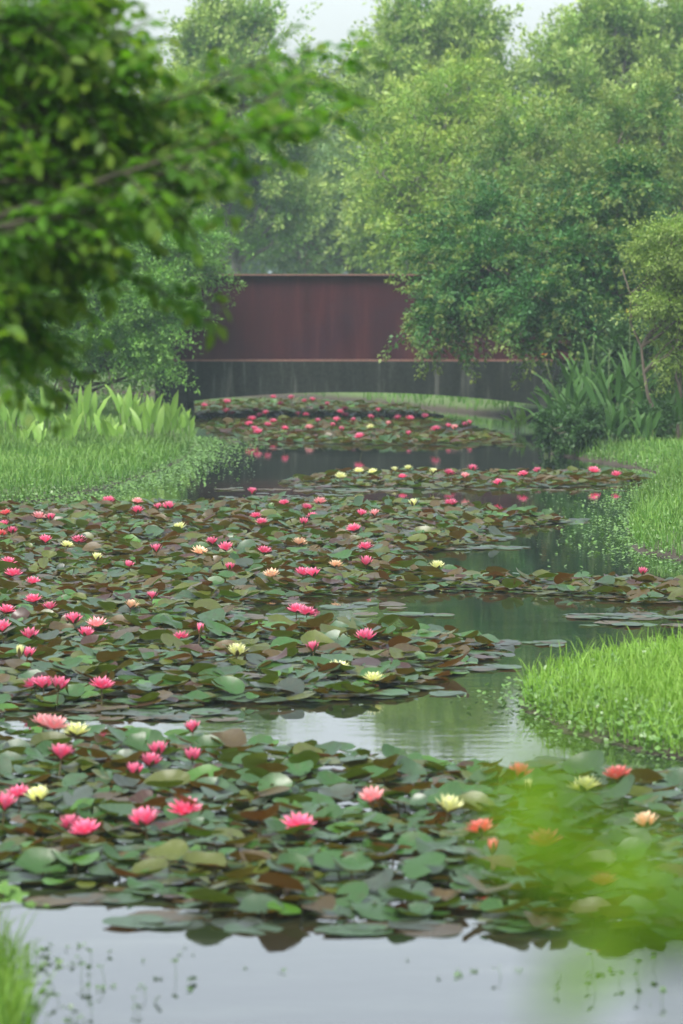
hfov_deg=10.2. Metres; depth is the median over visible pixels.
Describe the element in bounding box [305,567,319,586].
water lily
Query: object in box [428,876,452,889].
lily pad
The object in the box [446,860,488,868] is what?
lily pad
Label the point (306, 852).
lily pad
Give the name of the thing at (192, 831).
lily pad
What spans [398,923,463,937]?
lily pad
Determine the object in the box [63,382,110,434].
canna
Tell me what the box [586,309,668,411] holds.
canna
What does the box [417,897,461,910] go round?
lily pad
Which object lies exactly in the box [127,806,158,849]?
water lily
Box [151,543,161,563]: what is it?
water lily
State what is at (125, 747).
lily pad
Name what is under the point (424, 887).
lily pad
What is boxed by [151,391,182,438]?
canna
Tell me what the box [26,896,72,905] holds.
lily pad
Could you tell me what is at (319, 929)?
lily pad
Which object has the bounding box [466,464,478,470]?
water lily
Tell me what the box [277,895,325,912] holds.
lily pad
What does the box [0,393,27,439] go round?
canna
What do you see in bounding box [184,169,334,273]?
hazy tree
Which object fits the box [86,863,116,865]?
lily pad
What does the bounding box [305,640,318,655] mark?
water lily
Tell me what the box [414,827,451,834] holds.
lily pad
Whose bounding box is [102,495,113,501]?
water lily
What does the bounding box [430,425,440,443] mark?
water lily
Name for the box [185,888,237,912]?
lily pad
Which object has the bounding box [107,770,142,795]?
lily pad
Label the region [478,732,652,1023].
leafy weed
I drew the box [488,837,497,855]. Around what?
water lily
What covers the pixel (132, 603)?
water lily
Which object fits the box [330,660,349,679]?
water lily
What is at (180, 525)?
water lily
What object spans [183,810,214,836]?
lily pad
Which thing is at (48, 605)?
water lily
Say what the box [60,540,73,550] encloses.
water lily
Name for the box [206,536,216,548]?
water lily
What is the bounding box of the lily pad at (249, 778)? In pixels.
[240,773,274,805]
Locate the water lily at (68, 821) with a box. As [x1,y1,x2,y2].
[56,814,82,833]
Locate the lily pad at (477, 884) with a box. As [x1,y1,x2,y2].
[463,875,505,897]
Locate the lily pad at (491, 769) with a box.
[480,766,499,775]
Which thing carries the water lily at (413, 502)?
on the water
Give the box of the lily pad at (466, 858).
[445,856,476,868]
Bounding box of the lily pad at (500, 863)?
[464,855,512,885]
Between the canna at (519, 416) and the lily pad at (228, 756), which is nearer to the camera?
the lily pad at (228, 756)
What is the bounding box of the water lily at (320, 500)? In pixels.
[312,497,326,503]
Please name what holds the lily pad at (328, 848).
on the water
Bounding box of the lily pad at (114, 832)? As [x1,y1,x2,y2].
[103,822,142,844]
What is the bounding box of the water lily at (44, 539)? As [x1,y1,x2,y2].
[39,534,50,542]
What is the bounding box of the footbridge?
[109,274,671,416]
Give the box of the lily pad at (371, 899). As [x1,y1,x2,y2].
[347,894,387,904]
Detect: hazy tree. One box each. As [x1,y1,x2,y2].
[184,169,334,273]
[230,117,409,273]
[245,45,362,272]
[339,168,523,273]
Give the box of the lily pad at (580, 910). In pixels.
[568,904,600,925]
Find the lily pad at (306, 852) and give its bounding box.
[274,842,320,857]
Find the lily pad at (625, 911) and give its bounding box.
[586,906,635,928]
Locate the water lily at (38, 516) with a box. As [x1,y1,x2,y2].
[33,511,45,528]
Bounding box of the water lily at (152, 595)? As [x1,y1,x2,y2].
[146,591,157,604]
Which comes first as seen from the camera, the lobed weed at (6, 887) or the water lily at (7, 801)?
the lobed weed at (6, 887)
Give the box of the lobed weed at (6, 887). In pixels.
[0,880,49,912]
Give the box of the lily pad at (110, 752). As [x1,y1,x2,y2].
[76,744,116,755]
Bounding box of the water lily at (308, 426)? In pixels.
[305,424,314,433]
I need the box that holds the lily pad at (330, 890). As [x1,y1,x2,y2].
[309,877,339,894]
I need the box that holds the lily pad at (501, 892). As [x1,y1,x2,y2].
[494,885,506,895]
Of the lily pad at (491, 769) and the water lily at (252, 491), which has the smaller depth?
the lily pad at (491, 769)
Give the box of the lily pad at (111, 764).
[102,761,143,768]
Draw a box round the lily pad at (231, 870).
[216,867,247,872]
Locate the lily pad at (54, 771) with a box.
[32,769,64,780]
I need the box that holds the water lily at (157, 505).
[153,503,161,511]
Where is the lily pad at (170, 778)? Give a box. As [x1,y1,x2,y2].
[144,769,190,796]
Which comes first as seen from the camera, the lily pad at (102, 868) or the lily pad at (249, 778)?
the lily pad at (102, 868)
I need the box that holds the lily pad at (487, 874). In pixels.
[480,869,506,898]
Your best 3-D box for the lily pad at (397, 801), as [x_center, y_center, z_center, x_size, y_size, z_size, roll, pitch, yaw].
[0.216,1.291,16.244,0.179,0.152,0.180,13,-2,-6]
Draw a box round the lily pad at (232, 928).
[223,923,283,934]
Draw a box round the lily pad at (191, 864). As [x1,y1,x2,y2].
[178,860,227,865]
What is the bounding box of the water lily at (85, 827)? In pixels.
[68,817,100,836]
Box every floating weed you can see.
[0,435,268,511]
[452,460,682,769]
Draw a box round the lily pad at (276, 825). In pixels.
[264,819,311,833]
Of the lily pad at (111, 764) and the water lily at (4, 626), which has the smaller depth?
the lily pad at (111, 764)
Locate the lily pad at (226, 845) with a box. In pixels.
[196,842,239,851]
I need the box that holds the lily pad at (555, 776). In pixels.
[551,773,574,785]
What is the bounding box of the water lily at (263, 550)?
[257,545,271,555]
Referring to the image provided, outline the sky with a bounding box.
[4,0,682,273]
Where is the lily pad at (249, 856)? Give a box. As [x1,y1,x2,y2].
[229,850,270,876]
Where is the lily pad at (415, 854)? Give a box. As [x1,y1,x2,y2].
[411,844,452,856]
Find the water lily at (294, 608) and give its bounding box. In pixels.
[287,603,304,619]
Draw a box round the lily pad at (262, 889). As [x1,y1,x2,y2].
[246,878,297,894]
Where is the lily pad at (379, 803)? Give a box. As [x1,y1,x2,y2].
[357,793,400,813]
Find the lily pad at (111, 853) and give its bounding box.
[101,845,138,866]
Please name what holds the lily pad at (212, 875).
on the water
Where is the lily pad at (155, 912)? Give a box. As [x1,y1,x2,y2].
[127,910,187,921]
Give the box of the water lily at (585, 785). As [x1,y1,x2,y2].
[572,779,601,791]
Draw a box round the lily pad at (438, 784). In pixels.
[429,782,444,787]
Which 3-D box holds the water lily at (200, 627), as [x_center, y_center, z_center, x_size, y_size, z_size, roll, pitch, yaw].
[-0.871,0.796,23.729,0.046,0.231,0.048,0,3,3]
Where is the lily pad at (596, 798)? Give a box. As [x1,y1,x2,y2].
[572,792,603,804]
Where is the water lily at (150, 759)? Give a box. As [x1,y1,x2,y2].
[139,752,161,766]
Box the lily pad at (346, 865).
[331,856,373,879]
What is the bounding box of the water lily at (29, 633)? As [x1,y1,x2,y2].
[20,627,38,638]
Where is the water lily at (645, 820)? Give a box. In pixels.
[631,811,658,828]
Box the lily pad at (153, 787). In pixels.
[151,786,182,795]
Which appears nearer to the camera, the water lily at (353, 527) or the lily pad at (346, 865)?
the lily pad at (346, 865)
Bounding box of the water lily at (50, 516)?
[46,513,54,520]
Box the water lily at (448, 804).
[436,794,464,822]
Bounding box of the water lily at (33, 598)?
[25,593,41,606]
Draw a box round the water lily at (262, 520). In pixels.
[255,517,267,527]
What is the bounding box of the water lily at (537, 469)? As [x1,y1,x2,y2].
[533,467,540,472]
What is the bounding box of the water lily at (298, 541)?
[291,537,308,552]
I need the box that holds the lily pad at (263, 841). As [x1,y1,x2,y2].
[260,838,305,847]
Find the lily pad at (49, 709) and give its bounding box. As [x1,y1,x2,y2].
[10,707,52,712]
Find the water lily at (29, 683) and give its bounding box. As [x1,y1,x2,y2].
[22,676,38,694]
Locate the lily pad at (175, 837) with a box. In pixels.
[162,836,210,840]
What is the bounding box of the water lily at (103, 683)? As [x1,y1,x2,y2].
[88,676,114,705]
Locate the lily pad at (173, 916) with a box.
[161,913,204,921]
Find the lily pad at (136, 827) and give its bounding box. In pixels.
[118,822,150,833]
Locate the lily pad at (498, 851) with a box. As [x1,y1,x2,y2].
[465,841,503,857]
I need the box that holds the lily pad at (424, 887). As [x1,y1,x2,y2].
[390,881,433,902]
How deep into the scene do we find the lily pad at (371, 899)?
14.03 m
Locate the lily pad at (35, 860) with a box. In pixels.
[15,848,66,877]
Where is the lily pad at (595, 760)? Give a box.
[573,750,603,770]
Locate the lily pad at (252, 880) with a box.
[243,876,272,885]
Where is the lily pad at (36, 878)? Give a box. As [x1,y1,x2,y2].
[8,877,54,882]
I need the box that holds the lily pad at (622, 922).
[609,914,638,927]
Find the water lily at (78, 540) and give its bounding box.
[72,534,86,544]
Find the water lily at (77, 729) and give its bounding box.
[61,721,89,753]
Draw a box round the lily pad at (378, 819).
[350,812,391,825]
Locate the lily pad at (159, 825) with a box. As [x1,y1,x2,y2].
[150,817,190,838]
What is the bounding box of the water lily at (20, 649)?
[16,644,24,674]
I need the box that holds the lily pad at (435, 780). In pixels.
[410,776,454,788]
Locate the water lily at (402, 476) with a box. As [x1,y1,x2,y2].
[398,473,407,479]
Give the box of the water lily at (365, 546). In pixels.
[357,541,373,550]
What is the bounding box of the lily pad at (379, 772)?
[362,764,402,786]
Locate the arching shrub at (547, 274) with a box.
[375,141,682,410]
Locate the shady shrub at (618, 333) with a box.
[546,306,682,416]
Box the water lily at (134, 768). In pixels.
[126,762,143,793]
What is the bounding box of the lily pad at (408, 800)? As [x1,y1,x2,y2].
[395,795,437,809]
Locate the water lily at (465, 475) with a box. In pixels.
[460,472,469,485]
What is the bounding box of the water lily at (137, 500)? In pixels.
[132,497,143,505]
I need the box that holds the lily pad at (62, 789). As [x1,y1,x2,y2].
[47,787,73,802]
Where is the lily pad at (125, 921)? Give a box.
[102,915,163,927]
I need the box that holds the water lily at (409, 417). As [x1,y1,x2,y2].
[406,415,413,423]
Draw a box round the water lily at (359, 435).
[353,432,362,449]
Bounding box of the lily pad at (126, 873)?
[107,862,150,878]
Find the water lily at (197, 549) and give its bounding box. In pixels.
[191,545,207,555]
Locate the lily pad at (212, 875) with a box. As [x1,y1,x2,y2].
[168,871,217,877]
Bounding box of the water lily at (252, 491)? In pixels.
[247,487,256,494]
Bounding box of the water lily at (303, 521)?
[299,517,308,526]
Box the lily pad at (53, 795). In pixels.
[44,790,59,801]
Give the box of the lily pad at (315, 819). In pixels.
[292,817,334,835]
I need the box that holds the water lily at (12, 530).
[7,526,17,534]
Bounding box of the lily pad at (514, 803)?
[477,800,517,806]
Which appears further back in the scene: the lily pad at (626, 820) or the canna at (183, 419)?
the canna at (183, 419)
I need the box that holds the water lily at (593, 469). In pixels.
[587,466,599,477]
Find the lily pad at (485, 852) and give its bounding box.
[482,849,504,855]
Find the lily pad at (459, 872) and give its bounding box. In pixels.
[449,869,491,895]
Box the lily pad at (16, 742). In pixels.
[0,738,31,754]
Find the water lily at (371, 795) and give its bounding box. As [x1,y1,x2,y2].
[359,785,384,811]
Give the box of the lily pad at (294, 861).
[277,852,313,875]
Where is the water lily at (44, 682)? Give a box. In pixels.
[33,675,53,702]
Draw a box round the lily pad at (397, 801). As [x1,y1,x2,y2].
[381,797,415,819]
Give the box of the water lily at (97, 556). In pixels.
[92,552,102,565]
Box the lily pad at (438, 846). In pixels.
[417,842,453,856]
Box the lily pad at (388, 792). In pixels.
[362,787,404,798]
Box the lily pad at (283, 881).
[256,872,306,896]
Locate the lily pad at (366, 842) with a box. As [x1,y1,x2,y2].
[362,838,397,851]
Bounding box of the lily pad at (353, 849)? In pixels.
[341,844,379,852]
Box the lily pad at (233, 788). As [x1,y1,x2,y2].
[196,784,240,803]
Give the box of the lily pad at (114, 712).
[101,709,138,714]
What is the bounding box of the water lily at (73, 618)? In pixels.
[63,612,82,637]
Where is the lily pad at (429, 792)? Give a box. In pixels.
[423,788,464,796]
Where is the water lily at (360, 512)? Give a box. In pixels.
[357,508,366,515]
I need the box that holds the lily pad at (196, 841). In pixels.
[186,834,218,850]
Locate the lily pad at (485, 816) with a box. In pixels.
[479,814,493,822]
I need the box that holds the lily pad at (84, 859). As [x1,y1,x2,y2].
[52,850,98,874]
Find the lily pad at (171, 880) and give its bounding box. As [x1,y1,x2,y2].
[141,875,190,883]
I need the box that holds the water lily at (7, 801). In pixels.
[0,790,17,824]
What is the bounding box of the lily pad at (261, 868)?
[246,859,271,876]
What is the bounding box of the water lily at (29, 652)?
[23,646,34,659]
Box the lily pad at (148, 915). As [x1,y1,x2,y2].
[130,915,162,917]
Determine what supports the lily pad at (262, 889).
on the water
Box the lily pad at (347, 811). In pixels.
[318,803,359,821]
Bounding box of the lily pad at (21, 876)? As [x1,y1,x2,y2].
[0,871,33,880]
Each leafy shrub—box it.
[0,252,222,414]
[80,197,253,405]
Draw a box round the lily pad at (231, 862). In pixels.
[226,858,244,872]
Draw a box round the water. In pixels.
[0,392,682,1023]
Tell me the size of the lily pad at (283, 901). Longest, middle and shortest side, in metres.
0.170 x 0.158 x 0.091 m
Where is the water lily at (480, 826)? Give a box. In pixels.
[464,816,492,839]
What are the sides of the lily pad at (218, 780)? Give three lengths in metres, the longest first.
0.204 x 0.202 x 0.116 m
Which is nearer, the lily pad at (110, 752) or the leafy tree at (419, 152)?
the lily pad at (110, 752)
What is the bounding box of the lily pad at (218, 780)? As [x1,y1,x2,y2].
[181,778,220,795]
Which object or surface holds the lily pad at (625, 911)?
on the water
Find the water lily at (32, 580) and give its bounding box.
[25,576,39,583]
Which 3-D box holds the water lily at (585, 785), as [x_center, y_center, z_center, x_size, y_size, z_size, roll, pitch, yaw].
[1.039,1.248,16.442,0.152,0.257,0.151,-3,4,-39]
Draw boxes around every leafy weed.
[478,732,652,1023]
[534,823,682,1023]
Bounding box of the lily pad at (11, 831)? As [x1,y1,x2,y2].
[0,822,41,846]
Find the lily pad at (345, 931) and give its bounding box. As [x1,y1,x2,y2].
[324,923,379,935]
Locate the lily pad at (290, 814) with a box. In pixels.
[289,811,331,820]
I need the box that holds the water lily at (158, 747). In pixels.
[147,740,167,759]
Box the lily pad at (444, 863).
[398,859,447,880]
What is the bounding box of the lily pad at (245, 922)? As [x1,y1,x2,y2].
[211,917,264,927]
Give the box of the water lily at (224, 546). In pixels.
[218,541,232,554]
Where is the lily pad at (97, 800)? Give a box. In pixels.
[93,798,116,804]
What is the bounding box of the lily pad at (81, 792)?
[53,785,92,806]
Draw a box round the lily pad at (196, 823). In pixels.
[178,817,214,838]
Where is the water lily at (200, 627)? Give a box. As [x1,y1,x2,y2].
[197,622,203,643]
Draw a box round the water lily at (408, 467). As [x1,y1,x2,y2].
[404,465,411,472]
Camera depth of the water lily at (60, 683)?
20.46 m
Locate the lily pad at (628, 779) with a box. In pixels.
[600,774,634,812]
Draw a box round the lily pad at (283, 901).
[261,893,296,904]
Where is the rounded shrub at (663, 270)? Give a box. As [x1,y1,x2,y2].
[610,206,682,439]
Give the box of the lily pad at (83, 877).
[64,875,107,880]
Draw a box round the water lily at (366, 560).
[360,555,373,571]
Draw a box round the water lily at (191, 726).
[183,720,199,735]
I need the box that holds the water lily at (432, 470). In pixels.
[429,468,436,481]
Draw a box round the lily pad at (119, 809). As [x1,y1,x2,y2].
[91,803,135,823]
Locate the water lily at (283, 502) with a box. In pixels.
[279,499,289,505]
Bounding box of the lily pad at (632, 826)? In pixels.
[599,824,636,831]
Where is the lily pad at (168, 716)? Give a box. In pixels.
[150,715,188,719]
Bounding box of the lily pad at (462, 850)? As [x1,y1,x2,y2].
[440,846,482,853]
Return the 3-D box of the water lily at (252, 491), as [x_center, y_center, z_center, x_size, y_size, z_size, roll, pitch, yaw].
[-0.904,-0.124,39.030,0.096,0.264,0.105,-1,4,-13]
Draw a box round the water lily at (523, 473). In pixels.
[518,470,528,481]
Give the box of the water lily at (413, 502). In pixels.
[408,498,417,505]
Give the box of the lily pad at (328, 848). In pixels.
[308,845,341,851]
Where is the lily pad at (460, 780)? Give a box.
[456,779,489,791]
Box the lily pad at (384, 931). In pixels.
[332,924,393,934]
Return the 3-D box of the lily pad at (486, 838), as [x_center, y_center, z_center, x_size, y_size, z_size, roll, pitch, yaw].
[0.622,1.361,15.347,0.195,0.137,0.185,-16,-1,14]
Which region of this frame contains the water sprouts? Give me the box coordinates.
[2,943,665,1023]
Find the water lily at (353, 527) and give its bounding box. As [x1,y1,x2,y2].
[345,522,360,532]
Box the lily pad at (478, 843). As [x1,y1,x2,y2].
[457,836,487,857]
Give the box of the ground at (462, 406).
[0,362,682,1019]
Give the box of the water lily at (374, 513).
[369,509,378,516]
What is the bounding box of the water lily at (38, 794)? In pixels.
[23,784,50,812]
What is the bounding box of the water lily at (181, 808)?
[166,796,202,834]
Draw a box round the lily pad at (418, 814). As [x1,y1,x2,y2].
[401,810,441,825]
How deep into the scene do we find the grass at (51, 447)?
45.51 m
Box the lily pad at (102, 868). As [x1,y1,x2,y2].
[88,861,128,880]
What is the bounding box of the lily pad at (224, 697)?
[211,693,244,701]
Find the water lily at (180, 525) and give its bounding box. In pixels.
[174,522,184,528]
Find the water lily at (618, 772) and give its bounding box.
[603,765,631,779]
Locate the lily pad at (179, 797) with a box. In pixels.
[170,789,209,812]
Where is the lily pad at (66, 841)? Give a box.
[60,837,114,865]
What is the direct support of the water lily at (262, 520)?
on the water
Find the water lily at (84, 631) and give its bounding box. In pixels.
[77,626,93,635]
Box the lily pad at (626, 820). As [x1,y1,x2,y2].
[620,817,631,823]
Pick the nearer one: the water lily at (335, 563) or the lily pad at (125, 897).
the lily pad at (125, 897)
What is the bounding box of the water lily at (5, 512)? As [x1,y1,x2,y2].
[0,509,11,517]
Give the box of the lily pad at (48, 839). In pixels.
[24,830,69,847]
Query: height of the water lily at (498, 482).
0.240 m
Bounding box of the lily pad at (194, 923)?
[150,919,204,928]
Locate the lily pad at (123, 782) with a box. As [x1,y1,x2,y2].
[112,773,150,794]
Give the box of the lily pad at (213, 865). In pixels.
[195,863,234,879]
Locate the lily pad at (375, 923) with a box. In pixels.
[354,922,390,928]
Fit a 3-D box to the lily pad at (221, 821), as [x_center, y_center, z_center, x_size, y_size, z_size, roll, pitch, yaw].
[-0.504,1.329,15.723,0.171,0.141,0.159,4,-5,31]
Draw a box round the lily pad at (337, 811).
[301,804,343,838]
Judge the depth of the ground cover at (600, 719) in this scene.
20.44 m
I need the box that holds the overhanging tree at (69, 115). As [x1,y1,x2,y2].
[0,0,391,439]
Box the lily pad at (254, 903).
[238,894,284,917]
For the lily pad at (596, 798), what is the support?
on the water
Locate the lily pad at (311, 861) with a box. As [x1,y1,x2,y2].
[283,848,317,873]
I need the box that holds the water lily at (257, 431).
[253,428,261,441]
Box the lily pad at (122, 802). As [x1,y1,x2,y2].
[90,800,131,808]
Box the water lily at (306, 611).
[296,605,316,617]
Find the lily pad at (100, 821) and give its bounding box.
[63,817,103,837]
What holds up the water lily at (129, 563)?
on the water
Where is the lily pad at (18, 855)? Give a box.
[11,853,22,858]
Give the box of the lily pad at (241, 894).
[227,892,252,897]
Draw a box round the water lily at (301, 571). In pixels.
[295,566,308,576]
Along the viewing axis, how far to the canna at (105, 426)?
49.02 m
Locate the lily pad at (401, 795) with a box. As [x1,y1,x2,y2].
[380,794,404,797]
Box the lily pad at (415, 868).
[401,851,445,881]
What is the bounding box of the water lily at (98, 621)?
[86,617,108,631]
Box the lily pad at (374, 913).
[350,902,405,921]
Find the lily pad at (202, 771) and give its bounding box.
[187,764,226,798]
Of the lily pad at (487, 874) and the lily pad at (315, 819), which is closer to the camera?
the lily pad at (487, 874)
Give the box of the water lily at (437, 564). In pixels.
[430,560,444,567]
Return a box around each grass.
[0,394,198,501]
[0,893,65,1023]
[1,364,682,413]
[509,617,682,753]
[555,420,682,557]
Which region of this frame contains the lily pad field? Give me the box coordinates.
[0,396,682,932]
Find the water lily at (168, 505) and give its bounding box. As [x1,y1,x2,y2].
[163,501,174,508]
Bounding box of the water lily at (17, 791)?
[5,784,28,813]
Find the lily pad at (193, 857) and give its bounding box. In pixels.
[181,851,225,876]
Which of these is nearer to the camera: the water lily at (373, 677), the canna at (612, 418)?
the water lily at (373, 677)
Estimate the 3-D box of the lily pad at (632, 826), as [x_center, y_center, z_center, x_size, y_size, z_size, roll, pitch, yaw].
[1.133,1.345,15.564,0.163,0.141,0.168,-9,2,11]
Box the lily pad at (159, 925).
[134,918,190,927]
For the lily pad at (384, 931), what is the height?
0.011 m
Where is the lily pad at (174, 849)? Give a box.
[145,839,188,872]
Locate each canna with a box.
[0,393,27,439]
[16,418,46,447]
[27,386,54,434]
[54,406,83,446]
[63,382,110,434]
[94,413,125,444]
[105,384,145,431]
[129,393,163,442]
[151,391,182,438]
[176,404,194,445]
[500,406,537,430]
[515,388,565,447]
[533,353,595,412]
[551,397,595,452]
[561,337,630,405]
[578,348,651,422]
[584,398,636,447]
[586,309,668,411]
[609,365,682,409]
[625,408,661,446]
[643,363,682,439]
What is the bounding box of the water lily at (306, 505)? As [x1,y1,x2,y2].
[301,503,312,508]
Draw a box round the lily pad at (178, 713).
[153,712,191,716]
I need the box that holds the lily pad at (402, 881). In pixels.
[384,879,417,885]
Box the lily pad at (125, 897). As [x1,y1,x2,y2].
[100,892,144,902]
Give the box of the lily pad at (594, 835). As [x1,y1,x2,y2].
[575,832,601,837]
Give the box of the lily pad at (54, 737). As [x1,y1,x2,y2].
[29,731,71,745]
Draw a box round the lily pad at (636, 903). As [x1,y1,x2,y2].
[621,896,650,913]
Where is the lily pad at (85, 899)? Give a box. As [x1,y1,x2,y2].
[65,893,120,902]
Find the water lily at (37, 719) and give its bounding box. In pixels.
[30,713,57,731]
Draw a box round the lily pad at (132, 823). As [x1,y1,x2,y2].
[130,820,166,824]
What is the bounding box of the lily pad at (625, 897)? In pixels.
[622,895,630,902]
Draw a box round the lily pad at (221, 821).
[205,818,238,822]
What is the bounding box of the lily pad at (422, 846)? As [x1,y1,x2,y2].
[415,837,460,855]
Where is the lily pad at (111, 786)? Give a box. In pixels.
[100,785,129,795]
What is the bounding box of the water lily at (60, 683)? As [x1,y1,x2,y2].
[51,675,69,709]
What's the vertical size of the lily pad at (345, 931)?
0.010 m
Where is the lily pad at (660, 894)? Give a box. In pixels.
[645,890,666,900]
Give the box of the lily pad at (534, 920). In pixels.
[524,911,570,928]
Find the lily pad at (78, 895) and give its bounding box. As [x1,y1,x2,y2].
[49,893,103,903]
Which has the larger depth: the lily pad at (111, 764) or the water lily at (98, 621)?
the water lily at (98, 621)
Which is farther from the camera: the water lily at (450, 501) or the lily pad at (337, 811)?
the water lily at (450, 501)
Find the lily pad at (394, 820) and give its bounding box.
[365,816,400,829]
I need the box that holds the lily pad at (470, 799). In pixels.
[454,791,494,821]
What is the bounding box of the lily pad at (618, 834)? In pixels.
[609,828,648,841]
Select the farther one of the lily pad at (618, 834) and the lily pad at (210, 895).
the lily pad at (618, 834)
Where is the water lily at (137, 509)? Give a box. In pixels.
[130,506,143,518]
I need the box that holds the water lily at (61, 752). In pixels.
[48,743,75,780]
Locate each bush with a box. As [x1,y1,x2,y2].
[529,400,582,455]
[551,402,636,454]
[600,396,680,448]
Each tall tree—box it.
[155,0,347,273]
[308,0,548,273]
[509,0,682,219]
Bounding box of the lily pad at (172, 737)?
[167,733,204,744]
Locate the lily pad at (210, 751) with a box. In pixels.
[205,748,226,763]
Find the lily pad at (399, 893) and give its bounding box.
[386,887,429,908]
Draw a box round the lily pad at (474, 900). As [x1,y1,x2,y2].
[440,899,482,909]
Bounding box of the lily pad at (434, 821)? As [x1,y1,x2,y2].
[418,817,453,824]
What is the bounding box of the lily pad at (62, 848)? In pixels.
[47,844,82,851]
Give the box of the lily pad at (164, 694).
[139,690,173,704]
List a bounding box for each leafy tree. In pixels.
[58,128,195,392]
[105,60,241,218]
[321,38,569,273]
[408,58,682,243]
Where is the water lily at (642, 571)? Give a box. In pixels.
[638,567,648,581]
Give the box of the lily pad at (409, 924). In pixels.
[388,919,440,929]
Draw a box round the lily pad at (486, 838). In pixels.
[479,837,496,840]
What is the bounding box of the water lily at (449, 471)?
[444,468,454,481]
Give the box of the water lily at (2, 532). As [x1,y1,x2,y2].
[0,529,7,536]
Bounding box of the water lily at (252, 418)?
[247,415,256,419]
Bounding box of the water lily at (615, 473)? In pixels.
[610,470,620,483]
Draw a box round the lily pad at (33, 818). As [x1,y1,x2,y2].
[27,807,78,834]
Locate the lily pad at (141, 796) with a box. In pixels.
[128,789,172,804]
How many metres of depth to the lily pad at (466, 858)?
14.62 m
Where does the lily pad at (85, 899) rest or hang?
on the water
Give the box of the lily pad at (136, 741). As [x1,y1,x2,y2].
[123,729,165,750]
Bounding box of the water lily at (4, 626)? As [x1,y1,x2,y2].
[0,619,10,643]
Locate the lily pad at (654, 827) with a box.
[622,822,661,832]
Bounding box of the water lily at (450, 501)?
[444,498,457,504]
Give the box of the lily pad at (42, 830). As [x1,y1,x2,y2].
[25,823,58,837]
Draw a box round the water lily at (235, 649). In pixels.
[227,643,248,658]
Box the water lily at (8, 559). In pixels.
[1,556,16,562]
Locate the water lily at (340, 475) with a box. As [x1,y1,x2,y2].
[335,472,345,487]
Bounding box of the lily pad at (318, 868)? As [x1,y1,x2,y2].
[301,855,333,872]
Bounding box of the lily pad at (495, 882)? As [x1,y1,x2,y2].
[482,875,505,885]
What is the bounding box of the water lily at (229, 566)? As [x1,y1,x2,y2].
[225,562,234,570]
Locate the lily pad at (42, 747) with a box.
[35,740,74,755]
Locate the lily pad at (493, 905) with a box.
[479,898,529,914]
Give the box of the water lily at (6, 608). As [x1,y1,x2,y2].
[0,604,15,619]
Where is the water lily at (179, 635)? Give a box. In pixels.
[174,630,190,638]
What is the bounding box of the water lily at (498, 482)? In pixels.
[492,479,502,490]
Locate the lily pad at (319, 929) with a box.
[314,925,358,935]
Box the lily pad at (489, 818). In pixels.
[462,815,497,824]
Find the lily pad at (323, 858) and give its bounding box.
[314,850,359,883]
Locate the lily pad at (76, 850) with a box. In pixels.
[56,845,84,871]
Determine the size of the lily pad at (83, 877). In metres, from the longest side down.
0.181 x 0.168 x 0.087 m
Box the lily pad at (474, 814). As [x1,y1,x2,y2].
[461,808,504,820]
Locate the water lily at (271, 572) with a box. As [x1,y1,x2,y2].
[262,567,278,576]
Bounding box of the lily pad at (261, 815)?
[236,804,278,835]
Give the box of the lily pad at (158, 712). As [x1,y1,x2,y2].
[143,708,175,713]
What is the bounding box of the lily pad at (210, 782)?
[189,777,228,789]
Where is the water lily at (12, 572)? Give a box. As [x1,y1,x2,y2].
[4,567,21,576]
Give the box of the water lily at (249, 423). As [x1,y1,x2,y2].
[244,420,253,429]
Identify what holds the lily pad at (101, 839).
on the water
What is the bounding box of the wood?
[189,130,544,273]
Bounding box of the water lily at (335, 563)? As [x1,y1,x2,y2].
[329,559,343,573]
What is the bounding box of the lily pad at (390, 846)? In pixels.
[370,842,411,868]
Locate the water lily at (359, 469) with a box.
[353,467,364,475]
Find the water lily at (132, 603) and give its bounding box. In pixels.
[125,599,138,614]
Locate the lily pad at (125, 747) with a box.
[121,745,142,756]
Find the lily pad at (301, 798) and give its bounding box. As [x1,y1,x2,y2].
[282,795,312,803]
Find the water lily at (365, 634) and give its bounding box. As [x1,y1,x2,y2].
[354,628,376,649]
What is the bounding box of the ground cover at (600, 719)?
[0,420,682,755]
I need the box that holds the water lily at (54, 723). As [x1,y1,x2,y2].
[39,714,69,730]
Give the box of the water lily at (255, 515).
[250,512,261,518]
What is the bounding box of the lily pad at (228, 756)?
[217,751,255,766]
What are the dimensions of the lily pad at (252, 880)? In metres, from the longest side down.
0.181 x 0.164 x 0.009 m
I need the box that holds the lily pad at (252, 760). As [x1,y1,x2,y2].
[241,752,285,767]
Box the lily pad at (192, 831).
[182,823,227,850]
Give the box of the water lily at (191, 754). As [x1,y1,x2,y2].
[183,746,201,763]
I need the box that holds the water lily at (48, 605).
[43,601,57,609]
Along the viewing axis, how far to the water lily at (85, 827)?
15.34 m
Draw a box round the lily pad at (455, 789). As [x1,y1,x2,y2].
[426,782,462,804]
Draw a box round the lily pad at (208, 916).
[177,912,212,918]
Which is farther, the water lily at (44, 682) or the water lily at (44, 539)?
the water lily at (44, 539)
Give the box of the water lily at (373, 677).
[361,671,384,684]
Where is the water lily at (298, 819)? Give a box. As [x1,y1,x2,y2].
[280,810,315,841]
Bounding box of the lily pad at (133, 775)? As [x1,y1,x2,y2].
[112,772,147,794]
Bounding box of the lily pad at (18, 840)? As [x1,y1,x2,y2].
[3,836,44,851]
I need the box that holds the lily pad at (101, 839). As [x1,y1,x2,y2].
[61,833,105,853]
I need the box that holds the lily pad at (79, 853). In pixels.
[58,850,95,854]
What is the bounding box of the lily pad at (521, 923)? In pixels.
[506,920,540,927]
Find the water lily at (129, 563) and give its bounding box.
[123,560,133,569]
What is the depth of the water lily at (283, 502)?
37.23 m
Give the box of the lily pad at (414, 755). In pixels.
[406,752,423,759]
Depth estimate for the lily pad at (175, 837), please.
15.77 m
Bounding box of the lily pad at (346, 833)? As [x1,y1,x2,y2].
[311,825,351,842]

